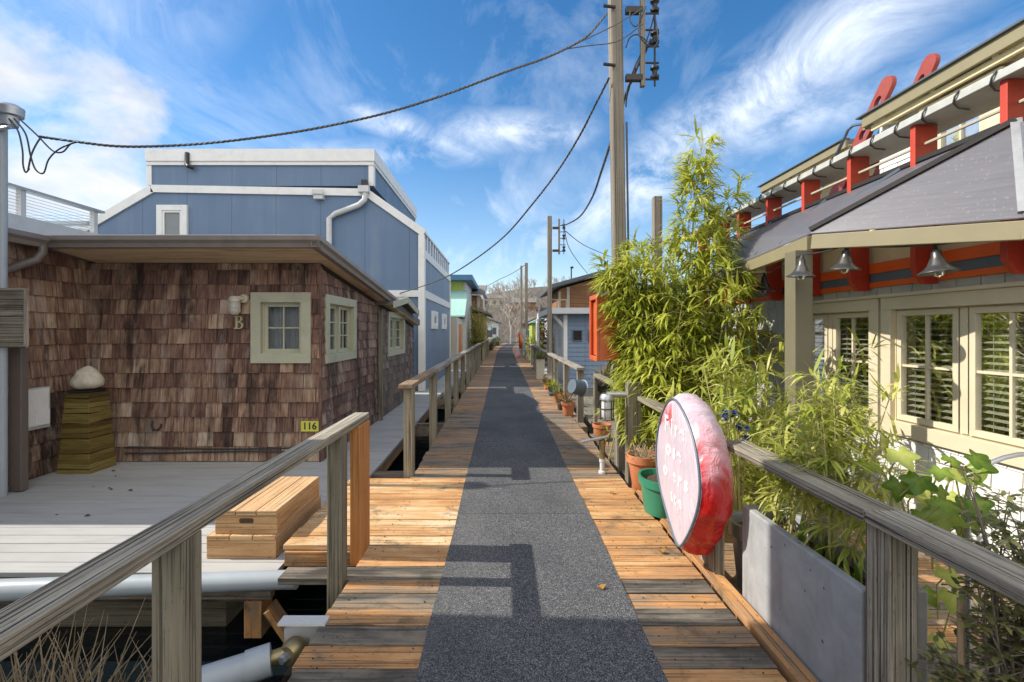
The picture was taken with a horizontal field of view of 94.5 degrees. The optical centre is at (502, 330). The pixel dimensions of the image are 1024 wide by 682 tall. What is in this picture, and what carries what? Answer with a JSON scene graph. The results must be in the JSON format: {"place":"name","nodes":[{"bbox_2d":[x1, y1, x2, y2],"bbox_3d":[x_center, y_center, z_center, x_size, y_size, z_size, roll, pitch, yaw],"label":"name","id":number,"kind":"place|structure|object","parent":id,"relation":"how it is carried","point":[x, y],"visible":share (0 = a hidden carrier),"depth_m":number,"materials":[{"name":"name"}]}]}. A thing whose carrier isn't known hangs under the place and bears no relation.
{"place":"outdoors","nodes":[
{"label":"outdoors","id":0,"kind":"place"},
{"bbox_2d":[0,341,614,681],"bbox_3d":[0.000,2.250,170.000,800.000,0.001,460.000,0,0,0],"label":"water","id":1,"kind":"structure","parent":0,"point":[223,642],"depth_m":3.43,"materials":[{"name":"black liquid"}]},
{"bbox_2d":[8,182,104,234],"bbox_3d":[-10.215,-0.270,7.150,5.770,3.860,3.900,0,0,0],"label":"railing","id":2,"kind":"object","parent":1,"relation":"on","point":[19,220],"depth_m":7.70,"materials":[{"name":"metal"}]},
{"bbox_2d":[0,599,151,681],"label":"dry grass clump","id":3,"kind":"object","parent":1,"relation":"on","point":[70,677],"visible":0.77,"depth_m":2.27,"materials":[{"name":"brown plant"}]},
{"bbox_2d":[0,602,243,625],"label":"houseboat float","id":4,"kind":"object","parent":1,"relation":"on","point":[213,613],"depth_m":3.60,"materials":[{"name":"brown wood"}]},
{"bbox_2d":[0,394,442,642],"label":"houseboat deck beams","id":5,"kind":"structure","parent":1,"relation":"in","point":[263,612],"depth_m":3.27,"materials":[{"name":"brown wood"}]},
{"bbox_2d":[0,392,441,576],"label":"houseboat deck","id":6,"kind":"structure","parent":5,"relation":"on","point":[39,537],"depth_m":4.54,"materials":[{"name":"wood"}]},
{"bbox_2d":[0,101,25,496],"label":"service mast","id":7,"kind":"object","parent":6,"relation":"on","point":[11,111],"visible":0.91,"depth_m":4.73,"materials":[{"name":"grey metal"}]},
{"bbox_2d":[0,288,28,347],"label":"meter board","id":8,"kind":"object","parent":7,"relation":"attached to","point":[14,317],"visible":1,"depth_m":4.70,"materials":[{"name":"grey wood"}]},
{"bbox_2d":[8,118,29,172],"bbox_3d":[-4.776,-1.828,4.674,0.257,0.559,0.026,0,0,9],"label":"service cable","id":9,"kind":"object","parent":7,"relation":"hanging from","point":[20,139],"visible":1,"depth_m":4.66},
{"bbox_2d":[13,118,75,173],"bbox_3d":[-4.542,-1.821,4.679,0.618,0.572,0.056,0,0,0],"label":"service cable","id":10,"kind":"object","parent":7,"relation":"attached to","point":[32,162],"visible":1,"depth_m":4.67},
{"bbox_2d":[57,388,115,473],"bbox_3d":[-4.950,1.183,5.650,0.384,0.954,0.375,0,0,0],"label":"slatted pedestal","id":11,"kind":"object","parent":6,"relation":"on","point":[86,445],"visible":1,"depth_m":5.50,"materials":[{"name":"green wood"}]},
{"bbox_2d":[69,366,104,388],"bbox_3d":[-4.921,0.557,5.619,0.336,0.278,0.286,0,0,0],"label":"stone ornament","id":12,"kind":"object","parent":11,"relation":"on","point":[88,377],"visible":1,"depth_m":5.54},
{"bbox_2d":[0,570,298,601],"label":"drain pipe","id":13,"kind":"object","parent":6,"relation":"attached to","point":[13,589],"visible":0.46,"depth_m":3.03,"materials":[{"name":"grey plastic"}]},
{"bbox_2d":[8,228,419,490],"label":"shingled house","id":14,"kind":"structure","parent":6,"relation":"on","point":[144,325],"depth_m":5.98,"materials":[{"name":"brown wood"}]},
{"bbox_2d":[28,386,49,430],"bbox_3d":[-5.184,0.870,5.245,0.132,0.460,0.350,0,0,0],"label":"utility box","id":15,"kind":"object","parent":14,"relation":"attached to","point":[38,407],"visible":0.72,"depth_m":5.24,"materials":[{"name":"grey paint"}]},
{"bbox_2d":[124,451,284,453],"bbox_3d":[-3.610,1.535,5.965,2.281,0.045,0.037,0,0,0],"label":"wall cable","id":16,"kind":"object","parent":14,"relation":"attached to","point":[193,452],"depth_m":5.96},
{"bbox_2d":[124,447,291,449],"bbox_3d":[-3.610,1.486,5.970,2.280,0.044,0.037,0,0,0],"label":"wall cable","id":17,"kind":"object","parent":14,"relation":"attached to","point":[208,448],"depth_m":5.96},
{"bbox_2d":[228,294,248,314],"bbox_3d":[-3.300,-0.326,5.918,0.137,0.268,0.228,0,0,34],"label":"wall lamp","id":18,"kind":"object","parent":14,"relation":"attached to","point":[234,304],"visible":1,"depth_m":5.85,"materials":[{"name":"glass"}]},
{"bbox_2d":[250,292,310,362],"bbox_3d":[-2.793,-0.033,6.127,0.754,0.893,0.345,0,0,0],"label":"window","id":19,"kind":"structure","parent":14,"relation":"in","point":[280,326],"depth_m":5.96,"materials":[{"name":"green paint"}]},
{"bbox_2d":[301,421,318,431],"bbox_3d":[-2.425,1.207,5.961,0.220,0.130,0.011,0,0,0],"label":"number plate","id":20,"kind":"object","parent":14,"relation":"attached to","point":[309,426],"visible":1,"depth_m":5.96,"materials":[{"name":"yellow paint"}]},
{"bbox_2d":[324,294,356,363],"bbox_3d":[-2.438,-0.020,6.745,0.345,0.900,1.250,0,0,0],"label":"window","id":21,"kind":"structure","parent":14,"relation":"in","point":[334,322],"depth_m":6.81,"materials":[{"name":"green paint"}]},
{"bbox_2d":[387,311,404,356],"bbox_3d":[-2.438,0.072,10.245,0.345,0.904,1.570,0,0,0],"label":"window","id":22,"kind":"structure","parent":14,"relation":"in","point":[392,317],"depth_m":10.26,"materials":[{"name":"green paint"}]},
{"bbox_2d":[207,494,320,558],"bbox_3d":[-1.897,1.573,3.870,0.505,0.171,0.876,0,0,0],"label":"timber step","id":23,"kind":"object","parent":6,"relation":"on","point":[244,546],"visible":0.61,"depth_m":3.44,"materials":[{"name":"wood"}]},
{"bbox_2d":[215,476,318,533],"bbox_3d":[-1.873,1.401,3.860,0.455,0.171,0.816,0,0,0],"label":"timber step","id":24,"kind":"object","parent":23,"relation":"on","point":[278,505],"visible":0.81,"depth_m":3.59,"materials":[{"name":"wood"}]},
{"bbox_2d":[487,318,501,344],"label":"floating house","id":25,"kind":"structure","parent":1,"relation":"on","point":[495,329],"depth_m":56.00,"materials":[{"name":"grey paint"}]},
{"bbox_2d":[520,266,522,353],"bbox_3d":[1.360,-0.825,34.000,0.170,7.650,0.170,0,0,0],"label":"utility pole","id":26,"kind":"object","parent":1,"relation":"in","point":[521,303],"visible":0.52,"depth_m":33.92,"materials":[{"name":"brown wood"}]},
{"bbox_2d":[525,263,527,340],"bbox_3d":[1.360,-0.425,27.000,0.190,6.850,0.190,0,0,0],"label":"utility pole","id":27,"kind":"object","parent":1,"relation":"in","point":[526,296],"visible":0.56,"depth_m":26.91,"materials":[{"name":"brown wood"}]},
{"bbox_2d":[528,318,543,345],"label":"floating house","id":28,"kind":"structure","parent":1,"relation":"on","point":[532,326],"depth_m":32.00,"materials":[{"name":"green paint"}]},
{"bbox_2d":[547,216,565,372],"bbox_3d":[1.497,-0.100,13.199,0.520,6.200,0.154,0,0,16],"label":"utility pole","id":29,"kind":"object","parent":1,"relation":"in","point":[549,282],"visible":0.89,"depth_m":13.19,"materials":[{"name":"brown wood"}]},
{"bbox_2d":[603,0,658,480],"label":"utility pole","id":30,"kind":"object","parent":1,"relation":"in","point":[617,135],"visible":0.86,"depth_m":5.48,"materials":[{"name":"brown wood"}]},
{"bbox_2d":[39,13,607,147],"bbox_3d":[-1.700,-2.754,5.090,5.867,1.797,0.058,0,0,-7],"label":"overhead cable","id":31,"kind":"object","parent":30,"relation":"attached to","point":[333,124],"visible":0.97,"depth_m":5.08,"materials":[{"name":"rubber"}]},
{"bbox_2d":[18,118,79,152],"bbox_3d":[-4.498,-1.928,4.690,0.603,0.358,0.038,0,0,0],"label":"service cable","id":32,"kind":"object","parent":31,"relation":"attached to","point":[63,151],"visible":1,"depth_m":4.68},
{"bbox_2d":[400,77,609,293],"bbox_3d":[-0.655,-1.960,9.267,0.318,1.919,8.526,0,0,-28],"label":"overhead cable","id":33,"kind":"object","parent":30,"relation":"attached to","point":[577,139],"visible":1,"depth_m":6.94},
{"bbox_2d":[589,294,618,361],"bbox_3d":[1.190,-0.030,5.555,0.260,0.764,0.434,0,0,0],"label":"fire cabinet","id":34,"kind":"object","parent":30,"relation":"attached to","point":[598,351],"visible":0.71,"depth_m":5.35,"materials":[{"name":"orange paint"}]},
{"bbox_2d":[563,38,651,226],"bbox_3d":[1.706,-2.985,9.343,0.282,0.814,7.718,0,0,1],"label":"overhead cable","id":35,"kind":"object","parent":30,"relation":"attached to","point":[608,148],"visible":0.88,"depth_m":7.23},
{"bbox_2d":[625,15,653,106],"bbox_3d":[1.614,-3.301,5.533,0.405,1.236,0.168,0,0,31],"label":"jumper wire","id":36,"kind":"object","parent":30,"relation":"attached to","point":[636,63],"visible":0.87,"depth_m":5.48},
{"bbox_2d":[638,12,658,47],"bbox_3d":[1.659,-3.400,5.372,0.265,0.402,0.076,0,0,-24],"label":"jumper wire","id":37,"kind":"object","parent":30,"relation":"attached to","point":[642,40],"visible":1,"depth_m":5.35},
{"bbox_2d":[652,196,661,314],"bbox_3d":[2.220,0.540,6.800,0.130,4.920,0.130,0,0,0],"label":"utility pole","id":38,"kind":"object","parent":1,"relation":"in","point":[656,213],"visible":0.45,"depth_m":6.74,"materials":[{"name":"brown wood"}]},
{"bbox_2d":[415,364,465,398],"bbox_3d":[-7.250,1.835,24.425,11.500,0.330,23.150,0,0,0],"label":"house float","id":39,"kind":"object","parent":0,"point":[441,384],"depth_m":14.91,"materials":[{"name":"grey wood"}]},
{"bbox_2d":[75,149,450,390],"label":"blue house","id":40,"kind":"structure","parent":39,"relation":"on","point":[357,207],"depth_m":13.00,"materials":[{"name":"wood"}]},
{"bbox_2d":[156,205,187,234],"bbox_3d":[-9.035,-2.915,12.972,0.830,1.030,0.095,0,0,0],"label":"window","id":41,"kind":"structure","parent":40,"relation":"in","point":[170,219],"depth_m":12.95,"materials":[{"name":"white paint"}]},
{"bbox_2d":[431,311,437,328],"bbox_3d":[-2.133,-0.325,14.900,0.095,0.550,1.000,0,0,0],"label":"window","id":42,"kind":"structure","parent":40,"relation":"in","point":[434,315],"depth_m":14.62,"materials":[{"name":"white paint"}]},
{"bbox_2d":[450,275,478,369],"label":"lime house","id":43,"kind":"structure","parent":39,"relation":"on","point":[463,287],"depth_m":22.90,"materials":[{"name":"green paint"}]},
{"bbox_2d":[468,301,490,355],"bbox_3d":[-1.402,0.009,25.318,2.056,3.391,2.323,0,0,0],"label":"yellow bush","id":44,"kind":"object","parent":39,"relation":"on","point":[477,336],"visible":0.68,"depth_m":25.18,"materials":[{"name":"green plant"}]},
{"bbox_2d":[470,285,492,360],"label":"ochre house","id":45,"kind":"structure","parent":39,"relation":"on","point":[477,299],"depth_m":28.50,"materials":[{"name":"paint"}]},
{"bbox_2d":[0,0,1023,299],"label":"sky","id":46,"kind":"structure","parent":0,"point":[782,82],"materials":[{"name":"blue"}]},
{"bbox_2d":[544,363,593,387],"bbox_3d":[3.700,1.895,22.350,4.400,0.210,15.300,0,0,0],"label":"shed float","id":47,"kind":"object","parent":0,"point":[545,372],"depth_m":18.41,"materials":[{"name":"grey wood"}]},
{"bbox_2d":[535,317,552,366],"bbox_3d":[1.728,0.468,19.000,0.795,2.464,0.887,0,0,0],"label":"garden arbor","id":48,"kind":"object","parent":47,"relation":"on","point":[539,333],"visible":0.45,"depth_m":18.86,"materials":[{"name":"white paint"}]},
{"bbox_2d":[537,308,635,386],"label":"blue grey shed","id":49,"kind":"structure","parent":47,"relation":"on","point":[570,330],"depth_m":14.99,"materials":[{"name":"wood"}]},
{"bbox_2d":[553,323,557,371],"bbox_3d":[1.964,0.675,17.650,0.039,1.850,1.300,0,0,0],"label":"door","id":50,"kind":"structure","parent":49,"relation":"in","point":[555,326],"depth_m":17.35,"materials":[{"name":"white paint"}]},
{"bbox_2d":[558,323,562,379],"bbox_3d":[1.964,0.675,16.050,0.039,1.850,1.300,0,0,0],"label":"door","id":51,"kind":"structure","parent":49,"relation":"in","point":[560,329],"depth_m":15.93,"materials":[{"name":"white paint"}]},
{"bbox_2d":[572,330,582,340],"bbox_3d":[2.370,0.160,14.965,0.320,0.360,0.030,0,0,0],"label":"window","id":52,"kind":"structure","parent":49,"relation":"in","point":[577,335],"depth_m":14.96,"materials":[{"name":"black glass"}]},
{"bbox_2d":[485,286,684,340],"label":"hillside","id":53,"kind":"structure","parent":0,"point":[503,320],"depth_m":150.28,"materials":[{"name":"plant"}]},
{"bbox_2d":[485,294,505,305],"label":"hillside house","id":54,"kind":"structure","parent":53,"relation":"on","point":[489,301],"depth_m":165.00,"materials":[{"name":"beige paint"}]},
{"bbox_2d":[488,274,530,319],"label":"bare tree","id":55,"kind":"object","parent":53,"relation":"on","point":[510,292],"visible":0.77,"depth_m":48.89,"materials":[{"name":"plant"}]},
{"bbox_2d":[506,298,536,312],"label":"hillside house","id":56,"kind":"structure","parent":53,"relation":"on","point":[532,305],"depth_m":150.00,"materials":[{"name":"brown wood"}]},
{"bbox_2d":[485,276,573,341],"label":"hillside woods","id":57,"kind":"object","parent":53,"relation":"on","point":[516,329],"visible":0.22,"depth_m":138.35,"materials":[{"name":"plant"}]},
{"bbox_2d":[539,263,633,362],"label":"brown house","id":58,"kind":"structure","parent":0,"point":[571,293],"depth_m":21.96,"materials":[{"name":"brown wood"}]},
{"bbox_2d":[561,388,643,432],"bbox_3d":[3.850,1.875,11.050,4.300,0.250,6.900,0,0,0],"label":"side float","id":59,"kind":"object","parent":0,"point":[588,408],"visible":0.07,"depth_m":10.35,"materials":[{"name":"wood"}]},
{"bbox_2d":[588,361,612,407],"bbox_3d":[2.171,1.097,9.839,1.149,1.005,1.016,0,0,0],"label":"plant pot","id":60,"kind":"object","parent":59,"relation":"on","point":[601,389],"visible":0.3,"depth_m":9.65,"materials":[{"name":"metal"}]},
{"bbox_2d":[588,433,1018,681],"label":"side deck","id":61,"kind":"structure","parent":59,"relation":"on","point":[928,577],"depth_m":3.07,"materials":[{"name":"brown wood"}]},
{"bbox_2d":[592,422,611,439],"bbox_3d":[1.470,1.490,7.000,0.281,0.220,0.281,0,0,0],"label":"plant pot","id":62,"kind":"object","parent":61,"relation":"on","point":[598,428],"visible":0.81,"depth_m":6.91,"materials":[{"name":"ceramic"}]},
{"bbox_2d":[593,374,664,487],"bbox_3d":[1.373,1.063,5.400,0.206,1.073,3.701,0,0,1],"label":"railing","id":63,"kind":"object","parent":61,"relation":"on","point":[633,401],"visible":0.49,"depth_m":4.76,"materials":[{"name":"grey wood"}]},
{"bbox_2d":[568,379,587,396],"bbox_3d":[1.157,0.890,7.309,0.256,0.286,0.276,0,0,-26],"label":"metal drum","id":64,"kind":"object","parent":63,"relation":"hanging from","point":[579,388],"visible":1,"depth_m":7.23,"materials":[{"name":"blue metal"}]},
{"bbox_2d":[600,391,626,420],"bbox_3d":[1.160,0.763,4.800,0.348,0.287,0.146,0,0,0],"label":"bulkhead lamp","id":65,"kind":"object","parent":63,"relation":"attached to","point":[607,406],"visible":0.99,"depth_m":4.76,"materials":[{"name":"metal"}]},
{"bbox_2d":[583,114,784,459],"bbox_3d":[1.928,-0.345,5.134,2.152,3.899,1.888,0,0,8],"label":"bamboo","id":66,"kind":"object","parent":61,"relation":"on","point":[646,352],"visible":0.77,"depth_m":4.96,"materials":[{"name":"green plant"}]},
{"bbox_2d":[728,510,741,587],"bbox_3d":[1.620,1.410,2.980,0.367,0.420,0.367,0,0,0],"label":"plant pot","id":67,"kind":"object","parent":61,"relation":"on","point":[735,525],"visible":0.29,"depth_m":2.97,"materials":[{"name":"wood"}]},
{"bbox_2d":[718,409,751,510],"bbox_3d":[1.625,1.026,3.298,0.205,0.949,0.261,0,0,0],"label":"blue flower","id":68,"kind":"object","parent":61,"relation":"on","point":[738,429],"visible":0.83,"depth_m":3.32,"materials":[{"name":"green plant"}]},
{"bbox_2d":[641,327,900,536],"bbox_3d":[2.035,0.787,3.961,1.785,1.635,2.265,0,0,0],"label":"bamboo","id":69,"kind":"object","parent":61,"relation":"on","point":[748,404],"visible":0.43,"depth_m":3.61,"materials":[{"name":"green plant"}]},
{"bbox_2d":[742,505,926,681],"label":"concrete planter","id":70,"kind":"object","parent":61,"relation":"on","point":[807,602],"visible":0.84,"depth_m":2.13,"materials":[{"name":"concrete"}]},
{"bbox_2d":[735,347,954,572],"bbox_3d":[1.621,0.575,2.393,0.695,1.040,1.025,0,0,0],"label":"bamboo","id":71,"kind":"object","parent":70,"relation":"in","point":[834,452],"visible":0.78,"depth_m":2.24,"materials":[{"name":"green plant"}]},
{"bbox_2d":[726,440,1023,681],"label":"railing","id":72,"kind":"object","parent":61,"relation":"on","point":[897,539],"visible":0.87,"depth_m":1.66,"materials":[{"name":"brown wood"}]},
{"bbox_2d":[655,393,732,576],"bbox_3d":[1.225,1.004,3.033,0.271,1.192,0.822,0,0,0],"label":"oval sign","id":73,"kind":"object","parent":72,"relation":"hanging from","point":[694,471],"visible":1,"depth_m":2.83,"materials":[{"name":"red plastic"}]},
{"bbox_2d":[856,446,999,681],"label":"lobed ivy","id":74,"kind":"object","parent":61,"relation":"on","point":[943,508],"visible":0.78,"depth_m":1.79,"materials":[{"name":"green plant"}]},
{"bbox_2d":[957,597,964,681],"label":"garden cane","id":75,"kind":"object","parent":61,"relation":"on","point":[960,640],"visible":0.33,"depth_m":1.55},
{"bbox_2d":[965,452,1023,674],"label":"trellis hoop","id":76,"kind":"object","parent":61,"relation":"on","point":[967,519],"visible":0.5,"depth_m":1.74,"materials":[{"name":"metal"}]},
{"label":"plant pot","id":77,"kind":"object","parent":61,"relation":"on","visible":0},
{"bbox_2d":[905,456,1023,681],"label":"twiggy shrub","id":78,"kind":"object","parent":77,"relation":"in","point":[994,648],"visible":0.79,"depth_m":1.49,"materials":[{"name":"green plant"}]},
{"bbox_2d":[678,17,1023,558],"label":"cream house","id":79,"kind":"structure","parent":59,"relation":"on","point":[957,354],"depth_m":3.58,"materials":[{"name":"paint"}]},
{"bbox_2d":[717,308,772,335],"bbox_3d":[2.900,-0.105,5.750,0.600,0.330,0.300,0,0,0],"label":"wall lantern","id":80,"kind":"object","parent":79,"relation":"attached to","point":[750,317],"depth_m":5.60,"materials":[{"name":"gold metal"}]},
{"bbox_2d":[737,330,757,364],"bbox_3d":[3.060,0.220,5.951,0.080,0.458,0.457,0,0,0],"label":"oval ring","id":81,"kind":"object","parent":79,"relation":"attached to","point":[750,351],"visible":0.12,"depth_m":5.79,"materials":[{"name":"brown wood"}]},
{"bbox_2d":[707,117,1023,520],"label":"awning","id":82,"kind":"object","parent":79,"relation":"attached to","point":[977,177],"visible":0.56,"depth_m":3.15,"materials":[{"name":"metal"}]},
{"bbox_2d":[742,243,955,275],"bbox_3d":[2.620,-0.630,4.367,1.190,0.198,3.774,0,0,-9],"label":"lamp wire","id":83,"kind":"object","parent":82,"relation":"hanging from","point":[869,247],"visible":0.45,"depth_m":3.23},
{"bbox_2d":[752,273,774,293],"bbox_3d":[2.869,-0.514,5.203,0.230,0.222,0.230,0,0,0],"label":"bell lamp","id":84,"kind":"object","parent":83,"relation":"hanging from","point":[765,287],"visible":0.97,"depth_m":5.16,"materials":[{"name":"metal"}]},
{"bbox_2d":[786,255,815,279],"bbox_3d":[2.169,-0.455,3.443,0.189,0.182,0.189,0,0,0],"label":"bell lamp","id":85,"kind":"object","parent":83,"relation":"hanging from","point":[801,270],"visible":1,"depth_m":3.41,"materials":[{"name":"metal"}]},
{"bbox_2d":[827,248,861,273],"bbox_3d":[2.458,-0.506,3.404,0.205,0.197,0.204,0,0,0],"label":"bell lamp","id":86,"kind":"object","parent":83,"relation":"hanging from","point":[845,262],"visible":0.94,"depth_m":3.37,"materials":[{"name":"metal"}]},
{"bbox_2d":[917,245,961,276],"bbox_3d":[2.722,-0.432,2.955,0.210,0.202,0.209,0,0,0],"label":"bell lamp","id":87,"kind":"object","parent":83,"relation":"hanging from","point":[938,264],"visible":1,"depth_m":2.94,"materials":[{"name":"metal"}]},
{"bbox_2d":[813,298,921,429],"bbox_3d":[3.430,0.285,4.630,0.540,1.110,1.280,0,0,0],"label":"window","id":88,"kind":"structure","parent":79,"relation":"in","point":[831,320],"depth_m":4.36,"materials":[{"name":"paint"}]},
{"bbox_2d":[820,53,940,233],"bbox_3d":[4.046,-1.917,5.241,0.537,1.694,1.159,0,0,0],"label":"roof ladder","id":89,"kind":"object","parent":79,"relation":"attached to","point":[887,84],"visible":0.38,"depth_m":4.87,"materials":[{"name":"red metal"}]},
{"bbox_2d":[881,286,1023,468],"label":"window","id":90,"kind":"structure","parent":79,"relation":"in","point":[964,355],"depth_m":3.31,"materials":[{"name":"paint"}]},
{"bbox_2d":[919,66,1006,148],"bbox_3d":[3.632,-1.425,3.740,0.095,0.950,0.680,0,0,0],"label":"window","id":91,"kind":"structure","parent":79,"relation":"in","point":[993,120],"depth_m":3.68,"materials":[{"name":"glass"}]},
{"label":"boardwalk pilings","id":92,"kind":"structure","parent":0,"visible":0},
{"bbox_2d":[284,346,818,681],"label":"boardwalk beams","id":93,"kind":"structure","parent":92,"relation":"on","point":[789,664],"depth_m":2.70,"materials":[{"name":"brown wood"}]},
{"bbox_2d":[150,615,329,681],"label":"mooring strut","id":94,"kind":"object","parent":93,"relation":"attached to","point":[257,663],"visible":0.93,"depth_m":2.30,"materials":[{"name":"grey metal"}]},
{"bbox_2d":[278,342,786,681],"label":"boardwalk","id":95,"kind":"structure","parent":93,"relation":"on","point":[377,632],"depth_m":2.92,"materials":[{"name":"brown wood"}]},
{"bbox_2d":[0,412,369,681],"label":"railing","id":96,"kind":"object","parent":95,"relation":"on","point":[169,547],"visible":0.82,"depth_m":1.42,"materials":[{"name":"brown wood"}]},
{"bbox_2d":[398,343,481,477],"bbox_3d":[-0.978,1.171,12.690,0.145,1.257,15.820,0,0,0],"label":"railing","id":97,"kind":"object","parent":95,"relation":"on","point":[473,360],"visible":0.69,"depth_m":6.55,"materials":[{"name":"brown wood"}]},
{"bbox_2d":[482,339,488,361],"bbox_3d":[-0.920,1.185,26.550,0.129,1.230,7.900,0,0,0],"label":"railing","id":98,"kind":"object","parent":95,"relation":"on","point":[485,349],"visible":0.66,"depth_m":24.70,"materials":[{"name":"grey wood"}]},
{"bbox_2d":[496,290,530,343],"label":"bare tree","id":99,"kind":"object","parent":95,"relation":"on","point":[508,305],"visible":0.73,"depth_m":52.14,"materials":[{"name":"plant"}]},
{"bbox_2d":[514,332,522,357],"bbox_3d":[0.877,0.795,26.000,0.427,1.410,0.920,0,0,0],"label":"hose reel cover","id":100,"kind":"object","parent":95,"relation":"on","point":[517,353],"visible":0.89,"depth_m":25.86,"materials":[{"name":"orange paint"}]},
{"bbox_2d":[529,350,546,378],"bbox_3d":[1.179,1.010,14.699,0.824,0.980,0.763,0,0,0],"label":"planter box","id":101,"kind":"object","parent":95,"relation":"on","point":[540,363],"visible":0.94,"depth_m":14.57,"materials":[{"name":"beige paint"}]},
{"bbox_2d":[312,421,763,676],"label":"nail heads","id":102,"kind":"object","parent":95,"relation":"on","point":[599,521],"visible":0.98,"depth_m":3.05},
{"bbox_2d":[415,342,667,681],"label":"runner mat","id":103,"kind":"object","parent":95,"relation":"on","point":[528,569],"visible":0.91,"depth_m":2.84,"materials":[{"name":"carpet"}]},
{"bbox_2d":[543,377,561,395],"bbox_3d":[1.141,1.282,10.923,0.592,0.436,0.523,0,0,-36],"label":"plant pot","id":104,"kind":"object","parent":95,"relation":"on","point":[552,385],"visible":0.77,"depth_m":10.85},
{"bbox_2d":[525,342,584,422],"bbox_3d":[1.270,1.199,16.630,0.140,1.202,17.940,0,0,0],"label":"railing","id":105,"kind":"object","parent":95,"relation":"on","point":[580,376],"visible":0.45,"depth_m":9.40,"materials":[{"name":"grey wood"}]},
{"bbox_2d":[553,390,569,409],"bbox_3d":[1.145,1.302,8.933,0.463,0.396,0.484,0,0,-12],"label":"plant pot","id":106,"kind":"object","parent":95,"relation":"on","point":[558,399],"visible":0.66,"depth_m":8.90,"materials":[{"name":"ceramic"}]},
{"bbox_2d":[553,391,575,415],"bbox_3d":[1.169,1.249,8.322,0.595,0.503,0.679,0,0,39],"label":"plant pot","id":107,"kind":"object","parent":95,"relation":"on","point":[568,404],"visible":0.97,"depth_m":8.27,"materials":[{"name":"ceramic"}]},
{"bbox_2d":[581,435,608,473],"bbox_3d":[0.968,1.302,4.966,0.306,0.396,0.080,0,0,-9],"label":"stand pipe","id":108,"kind":"object","parent":95,"relation":"on","point":[602,441],"visible":1,"depth_m":4.95,"materials":[{"name":"grey paint"}]},
{"bbox_2d":[522,328,542,359],"bbox_3d":[1.305,0.678,20.739,1.301,1.652,0.798,0,0,0],"label":"yellow shrub","id":109,"kind":"object","parent":93,"relation":"on","point":[534,340],"visible":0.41,"depth_m":20.77,"materials":[{"name":"green plant"}]},
{"bbox_2d":[618,442,655,490],"bbox_3d":[1.329,1.287,4.517,0.390,0.434,0.387,0,0,27],"label":"plant pot","id":110,"kind":"object","parent":93,"relation":"on","point":[637,460],"visible":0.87,"depth_m":4.43,"materials":[{"name":"ceramic"}]},
{"bbox_2d":[638,468,666,518],"bbox_3d":[1.300,1.354,3.920,0.335,0.300,0.452,0,0,0],"label":"plant pot","id":111,"kind":"object","parent":93,"relation":"on","point":[651,495],"visible":0.52,"depth_m":3.82,"materials":[{"name":"green plastic"}]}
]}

